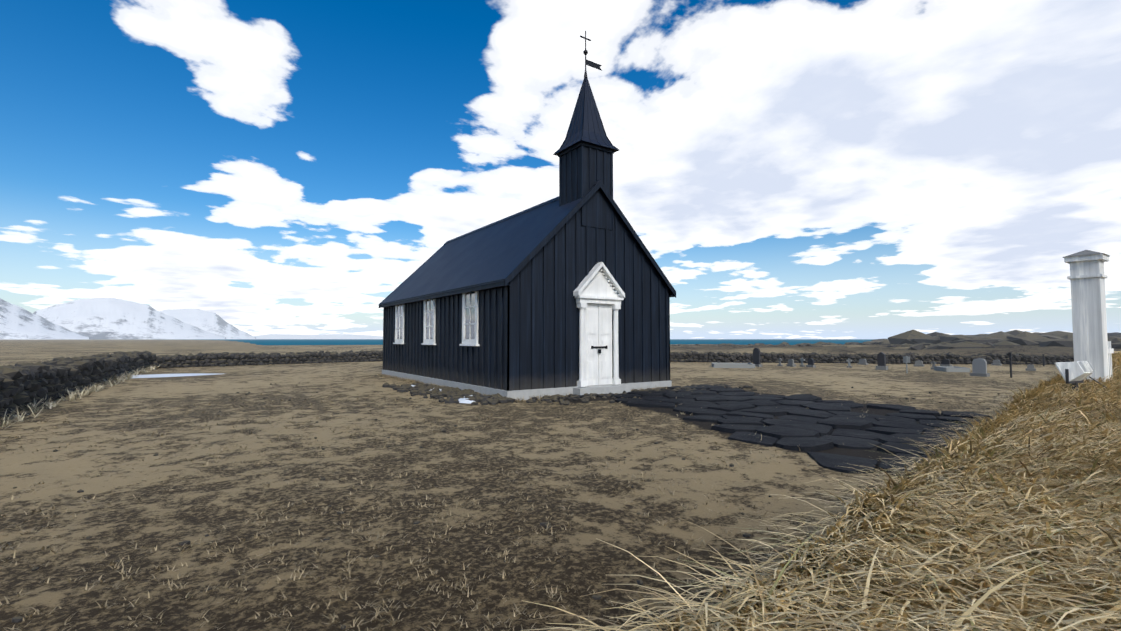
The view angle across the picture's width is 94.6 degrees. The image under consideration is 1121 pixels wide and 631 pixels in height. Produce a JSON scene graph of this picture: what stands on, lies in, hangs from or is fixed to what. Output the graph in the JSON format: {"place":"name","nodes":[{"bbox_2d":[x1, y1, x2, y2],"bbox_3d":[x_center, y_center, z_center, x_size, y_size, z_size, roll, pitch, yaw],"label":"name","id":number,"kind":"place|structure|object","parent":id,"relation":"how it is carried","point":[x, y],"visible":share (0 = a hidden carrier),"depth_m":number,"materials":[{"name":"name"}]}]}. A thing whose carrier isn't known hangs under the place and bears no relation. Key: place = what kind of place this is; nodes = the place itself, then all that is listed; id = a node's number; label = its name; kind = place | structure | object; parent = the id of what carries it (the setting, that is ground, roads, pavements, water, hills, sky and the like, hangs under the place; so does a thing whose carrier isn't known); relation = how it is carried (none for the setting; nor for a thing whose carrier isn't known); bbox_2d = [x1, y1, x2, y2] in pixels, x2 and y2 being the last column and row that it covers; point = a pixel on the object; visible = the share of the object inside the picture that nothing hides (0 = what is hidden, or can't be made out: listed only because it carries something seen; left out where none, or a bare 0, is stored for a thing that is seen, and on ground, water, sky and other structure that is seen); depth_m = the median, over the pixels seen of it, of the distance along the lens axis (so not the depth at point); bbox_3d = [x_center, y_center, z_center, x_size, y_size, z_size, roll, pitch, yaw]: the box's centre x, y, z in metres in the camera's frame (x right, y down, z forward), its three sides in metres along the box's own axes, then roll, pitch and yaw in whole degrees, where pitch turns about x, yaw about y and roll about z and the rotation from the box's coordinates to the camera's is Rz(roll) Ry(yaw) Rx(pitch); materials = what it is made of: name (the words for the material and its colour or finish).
{"place":"outdoors","nodes":[
{"label":"outdoors","id":0,"kind":"place"},
{"bbox_2d":[0,298,382,338],"bbox_3d":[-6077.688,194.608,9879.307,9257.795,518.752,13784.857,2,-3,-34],"label":"mountains","id":1,"kind":"structure","parent":0,"point":[103,318],"depth_m":5767.15,"materials":[{"name":"white snow"}]},
{"bbox_2d":[156,339,873,344],"bbox_3d":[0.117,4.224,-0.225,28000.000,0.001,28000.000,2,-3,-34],"label":"sea water","id":2,"kind":"structure","parent":0,"point":[380,341],"depth_m":878.16,"materials":[{"name":"blue liquid"}]},
{"bbox_2d":[0,332,1120,630],"bbox_3d":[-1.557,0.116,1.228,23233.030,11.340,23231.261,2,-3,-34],"label":"ground","id":3,"kind":"structure","parent":0,"point":[194,506],"depth_m":5.52,"materials":[{"name":"brown soil"}]},
{"bbox_2d":[121,373,474,403],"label":"snow patches","id":4,"kind":"object","parent":3,"relation":"on","point":[462,400],"visible":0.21,"depth_m":22.22,"materials":[{"name":"white snow"}]},
{"bbox_2d":[12,381,999,629],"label":"field pebbles","id":5,"kind":"object","parent":3,"relation":"on","point":[185,542],"visible":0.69,"depth_m":4.47,"materials":[{"name":"stone"}]},
{"bbox_2d":[379,31,675,400],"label":"church","id":6,"kind":"structure","parent":3,"relation":"on","point":[570,289],"depth_m":15.72,"materials":[{"name":"black wood"}]},
{"bbox_2d":[0,350,1073,418],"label":"lava stone wall","id":7,"kind":"structure","parent":3,"relation":"on","point":[24,384],"depth_m":29.96,"materials":[{"name":"black stone"}]},
{"bbox_2d":[382,382,756,405],"bbox_3d":[0.172,2.291,15.370,12.310,0.288,5.431,0,-3,0],"label":"lava rubble","id":8,"kind":"object","parent":3,"relation":"on","point":[452,394],"visible":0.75,"depth_m":14.43,"materials":[{"name":"black stone"}]},
{"bbox_2d":[711,348,1044,377],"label":"gravestones","id":9,"kind":"object","parent":3,"relation":"on","point":[979,366],"visible":0.94,"depth_m":28.15,"materials":[{"name":"grey stone"}]},
{"bbox_2d":[672,330,1120,349],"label":"hills","id":10,"kind":"structure","parent":3,"relation":"on","point":[918,340],"depth_m":79.95,"materials":[{"name":"brown soil"}]},
{"bbox_2d":[0,0,1120,338],"label":"sky","id":11,"kind":"structure","parent":0,"point":[792,169],"materials":[{"name":"blue"}]},
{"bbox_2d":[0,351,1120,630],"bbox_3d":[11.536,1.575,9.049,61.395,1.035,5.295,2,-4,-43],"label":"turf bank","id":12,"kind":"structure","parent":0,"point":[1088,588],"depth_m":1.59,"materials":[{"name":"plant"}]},
{"bbox_2d":[1054,361,1107,389],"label":"floodlight","id":13,"kind":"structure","parent":12,"relation":"on","point":[1075,373],"depth_m":6.56,"materials":[{"name":"white paint"}]},
{"bbox_2d":[1063,250,1113,381],"bbox_3d":[8.627,0.229,8.294,1.640,2.470,0.460,2,-3,-34],"label":"gate post","id":14,"kind":"object","parent":12,"relation":"on","point":[1091,342],"visible":0.75,"depth_m":7.87,"materials":[{"name":"white paint"}]},
{"bbox_2d":[567,385,994,477],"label":"stone paving","id":15,"kind":"structure","parent":0,"point":[738,410],"depth_m":9.76,"materials":[{"name":"black stone"}]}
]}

